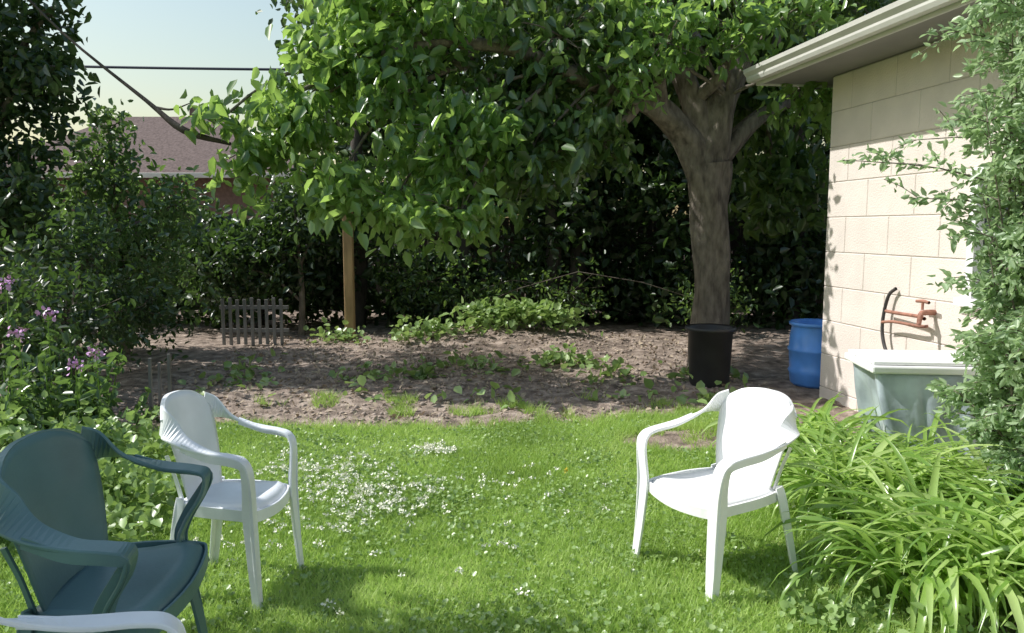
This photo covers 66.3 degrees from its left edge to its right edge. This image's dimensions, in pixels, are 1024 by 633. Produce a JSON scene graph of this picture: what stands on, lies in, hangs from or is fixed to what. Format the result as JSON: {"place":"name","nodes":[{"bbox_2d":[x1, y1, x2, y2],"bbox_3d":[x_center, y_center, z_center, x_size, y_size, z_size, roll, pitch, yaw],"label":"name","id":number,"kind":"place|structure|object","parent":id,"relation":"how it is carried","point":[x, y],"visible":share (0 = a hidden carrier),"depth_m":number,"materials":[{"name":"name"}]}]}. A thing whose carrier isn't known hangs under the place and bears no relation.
{"place":"outdoors","nodes":[
{"label":"outdoors","id":0,"kind":"place"},
{"bbox_2d":[2,0,827,217],"label":"sky","id":1,"kind":"structure","parent":0,"point":[154,33],"materials":[{"name":"blue"}]},
{"bbox_2d":[0,250,1016,632],"bbox_3d":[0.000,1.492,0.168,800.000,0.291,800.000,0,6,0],"label":"ground","id":2,"kind":"structure","parent":0,"point":[760,356],"depth_m":8.36,"materials":[{"name":"brown soil"}]},
{"bbox_2d":[0,0,100,350],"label":"maple tree","id":3,"kind":"object","parent":2,"relation":"on","point":[28,74],"visible":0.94,"depth_m":8.41,"materials":[{"name":"green plant"}]},
{"bbox_2d":[28,0,230,145],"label":"dead branch","id":4,"kind":"object","parent":3,"relation":"attached to","point":[170,121],"visible":0.84,"depth_m":7.68,"materials":[{"name":"brown wood"}]},
{"bbox_2d":[0,272,160,449],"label":"phlox flowers","id":5,"kind":"object","parent":2,"relation":"on","point":[68,395],"visible":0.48,"depth_m":5.62,"materials":[{"name":"green plant"}]},
{"bbox_2d":[0,390,185,565],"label":"weed groundcover","id":6,"kind":"object","parent":2,"relation":"on","point":[145,490],"visible":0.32,"depth_m":4.50,"materials":[{"name":"green plant"}]},
{"bbox_2d":[0,611,185,632],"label":"plastic garden chair","id":7,"kind":"object","parent":2,"relation":"on","point":[165,621],"visible":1,"depth_m":1.88,"materials":[{"name":"white plastic"}]},
{"bbox_2d":[0,166,210,401],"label":"border shrub","id":8,"kind":"object","parent":2,"relation":"on","point":[71,316],"visible":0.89,"depth_m":7.72,"materials":[{"name":"green plant"}]},
{"bbox_2d":[0,426,212,632],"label":"plastic garden chair","id":9,"kind":"object","parent":2,"relation":"on","point":[54,530],"visible":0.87,"depth_m":2.51,"materials":[{"name":"teal plastic"}]},
{"bbox_2d":[0,98,223,352],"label":"lilac shrub","id":10,"kind":"object","parent":2,"relation":"on","point":[169,213],"visible":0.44,"depth_m":9.77,"materials":[{"name":"green plant"}]},
{"bbox_2d":[15,178,281,218],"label":"walls","id":11,"kind":"structure","parent":2,"relation":"on","point":[225,194],"depth_m":22.75,"materials":[{"name":"brick"}]},
{"bbox_2d":[6,117,322,172],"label":"hip roof","id":12,"kind":"structure","parent":11,"relation":"on","point":[162,137],"depth_m":23.55,"materials":[{"name":"brown"}]},
{"bbox_2d":[41,173,288,177],"bbox_3d":[-10.600,-3.969,22.034,10.200,0.140,0.110,0,6,0],"label":"eaves gutter","id":13,"kind":"object","parent":12,"relation":"attached to","point":[158,175],"visible":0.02,"depth_m":21.98,"materials":[{"name":"white metal"}]},
{"bbox_2d":[189,107,195,115],"bbox_3d":[-10.200,-6.507,25.633,0.500,0.600,0.500,0,6,0],"label":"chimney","id":14,"kind":"object","parent":12,"relation":"on","point":[191,110],"visible":0.11,"depth_m":25.37,"materials":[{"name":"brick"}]},
{"bbox_2d":[148,354,171,410],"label":"garden stakes","id":15,"kind":"object","parent":2,"relation":"on","point":[150,385],"visible":0.68,"depth_m":6.79,"materials":[{"name":"grey wood"}]},
{"bbox_2d":[159,390,303,612],"bbox_3d":[-1.262,0.776,3.474,0.504,0.884,0.489,1,7,10],"label":"plastic garden chair","id":16,"kind":"object","parent":2,"relation":"on","point":[188,432],"visible":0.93,"depth_m":3.43,"materials":[{"name":"white plastic"}]},
{"bbox_2d":[219,298,288,345],"bbox_3d":[-3.550,0.074,10.790,0.950,0.670,0.048,0,6,0],"label":"picket fence","id":17,"kind":"object","parent":2,"relation":"on","point":[251,307],"visible":0.94,"depth_m":10.77,"materials":[{"name":"grey wood"}]},
{"bbox_2d":[170,156,376,335],"bbox_3d":[-3.591,-1.039,11.940,3.041,2.802,1.674,-1,7,-12],"label":"lilac shrub","id":18,"kind":"object","parent":2,"relation":"on","point":[280,247],"visible":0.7,"depth_m":11.72,"materials":[{"name":"green plant"}]},
{"bbox_2d":[342,210,355,338],"bbox_3d":[-2.330,-0.621,11.201,0.150,1.980,0.150,0,6,0],"label":"wooden post","id":19,"kind":"object","parent":2,"relation":"on","point":[348,268],"visible":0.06,"depth_m":11.15,"materials":[{"name":"brown wood"}]},
{"bbox_2d":[7,217,824,309],"bbox_3d":[-0.053,-1.024,15.291,27.893,1.815,0.020,0,6,0],"label":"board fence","id":20,"kind":"object","parent":2,"relation":"on","point":[733,243],"visible":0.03,"depth_m":15.24,"materials":[{"name":"brown wood"}]},
{"bbox_2d":[0,0,883,329],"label":"background trees","id":21,"kind":"object","parent":2,"relation":"on","point":[788,274],"visible":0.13,"depth_m":12.73,"materials":[{"name":"green plant"}]},
{"bbox_2d":[110,325,804,431],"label":"leaf litter","id":22,"kind":"object","parent":2,"relation":"on","point":[541,400],"visible":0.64,"depth_m":8.37,"materials":[{"name":"brown plant"}]},
{"bbox_2d":[113,326,802,432],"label":"soil clods","id":23,"kind":"object","parent":2,"relation":"on","point":[448,397],"visible":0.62,"depth_m":8.28,"materials":[{"name":"brown soil"}]},
{"bbox_2d":[177,293,748,410],"bbox_3d":[-0.485,0.284,9.129,6.026,0.874,4.746,0,6,0],"label":"garden vine patch","id":24,"kind":"object","parent":2,"relation":"on","point":[514,313],"visible":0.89,"depth_m":9.08,"materials":[{"name":"green plant"}]},
{"bbox_2d":[0,412,940,632],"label":"clover leaves","id":25,"kind":"object","parent":2,"relation":"on","point":[494,623],"visible":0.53,"depth_m":4.09,"materials":[{"name":"green plant"}]},
{"bbox_2d":[0,386,977,632],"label":"lawn grass","id":26,"kind":"structure","parent":2,"relation":"on","point":[360,607],"depth_m":3.91,"materials":[{"name":"green plant"}]},
{"bbox_2d":[193,439,852,617],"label":"clover blossoms","id":27,"kind":"object","parent":2,"relation":"on","point":[413,483],"visible":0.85,"depth_m":4.69,"materials":[{"name":"white plant"}]},
{"bbox_2d":[173,0,897,373],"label":"shade tree","id":28,"kind":"object","parent":2,"relation":"on","point":[513,134],"visible":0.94,"depth_m":7.64,"materials":[{"name":"green plant"}]},
{"bbox_2d":[354,234,757,333],"bbox_3d":[0.676,-0.500,11.999,6.113,1.715,1.846,1,6,7],"label":"currant bush","id":29,"kind":"object","parent":2,"relation":"on","point":[453,299],"visible":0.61,"depth_m":11.96,"materials":[{"name":"green plant"}]},
{"bbox_2d":[685,323,736,387],"bbox_3d":[2.030,0.400,8.045,0.512,0.605,0.512,0,6,0],"label":"black bin","id":30,"kind":"object","parent":2,"relation":"on","point":[709,348],"visible":0.93,"depth_m":7.87,"materials":[{"name":"plastic"}]},
{"bbox_2d":[632,387,799,604],"bbox_3d":[0.984,0.779,3.679,0.612,0.833,0.632,-3,7,-28],"label":"plastic garden chair","id":31,"kind":"object","parent":2,"relation":"on","point":[757,432],"visible":0.99,"depth_m":3.64,"materials":[{"name":"white plastic"}]},
{"bbox_2d":[787,318,823,388],"bbox_3d":[3.120,0.376,8.042,0.560,0.655,0.560,0,6,0],"label":"blue barrel","id":32,"kind":"object","parent":2,"relation":"on","point":[804,347],"visible":0.63,"depth_m":7.87,"materials":[{"name":"plastic"}]},
{"bbox_2d":[702,391,1023,632],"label":"daylily plant","id":33,"kind":"object","parent":2,"relation":"on","point":[931,521],"visible":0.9,"depth_m":3.46,"materials":[{"name":"green plant"}]},
{"bbox_2d":[743,0,1018,410],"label":"block garage","id":34,"kind":"structure","parent":2,"relation":"on","point":[881,241],"depth_m":6.31,"materials":[{"name":"beige concrete"}]},
{"bbox_2d":[880,287,936,349],"bbox_3d":[3.065,0.055,6.144,0.166,0.544,0.600,-1,6,-9],"label":"garden tap","id":35,"kind":"object","parent":34,"relation":"attached to","point":[920,315],"visible":0.97,"depth_m":6.13,"materials":[{"name":"metal"}]},
{"bbox_2d":[963,167,986,297],"bbox_3d":[3.271,-0.584,5.501,0.110,0.910,0.070,-1,6,-9],"label":"window frame side","id":36,"kind":"structure","parent":34,"relation":"in","point":[969,254],"depth_m":5.49,"materials":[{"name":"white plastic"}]},
{"bbox_2d":[981,178,1018,283],"label":"window pane","id":37,"kind":"structure","parent":34,"relation":"in","point":[985,219],"depth_m":5.42,"materials":[{"name":"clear glass"}]},
{"bbox_2d":[767,566,1016,632],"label":"ivy groundcover","id":38,"kind":"object","parent":2,"relation":"on","point":[831,606],"visible":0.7,"depth_m":3.17,"materials":[{"name":"green plant"}]},
{"bbox_2d":[844,349,992,474],"bbox_3d":[2.822,0.670,5.122,1.032,0.789,0.854,1,6,6],"label":"laundry tub","id":39,"kind":"object","parent":2,"relation":"on","point":[885,381],"visible":0.31,"depth_m":4.99,"materials":[{"name":"plastic"}]},
{"bbox_2d":[837,0,1023,500],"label":"privet shrub","id":40,"kind":"object","parent":2,"relation":"on","point":[998,352],"visible":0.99,"depth_m":3.76,"materials":[{"name":"green plant"}]},
{"bbox_3d":[-15.500,-4.025,19.673,0.280,7.200,0.280,0,6,0],"label":"utility pole","id":41,"kind":"object","parent":2,"relation":"on","visible":0},
{"bbox_2d":[71,65,480,70],"bbox_3d":[-2.250,-6.217,19.427,26.502,0.279,0.069,0,6,0],"label":"overhead cable","id":42,"kind":"object","parent":41,"relation":"attached to","point":[172,68],"visible":0.16,"depth_m":19.41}
]}

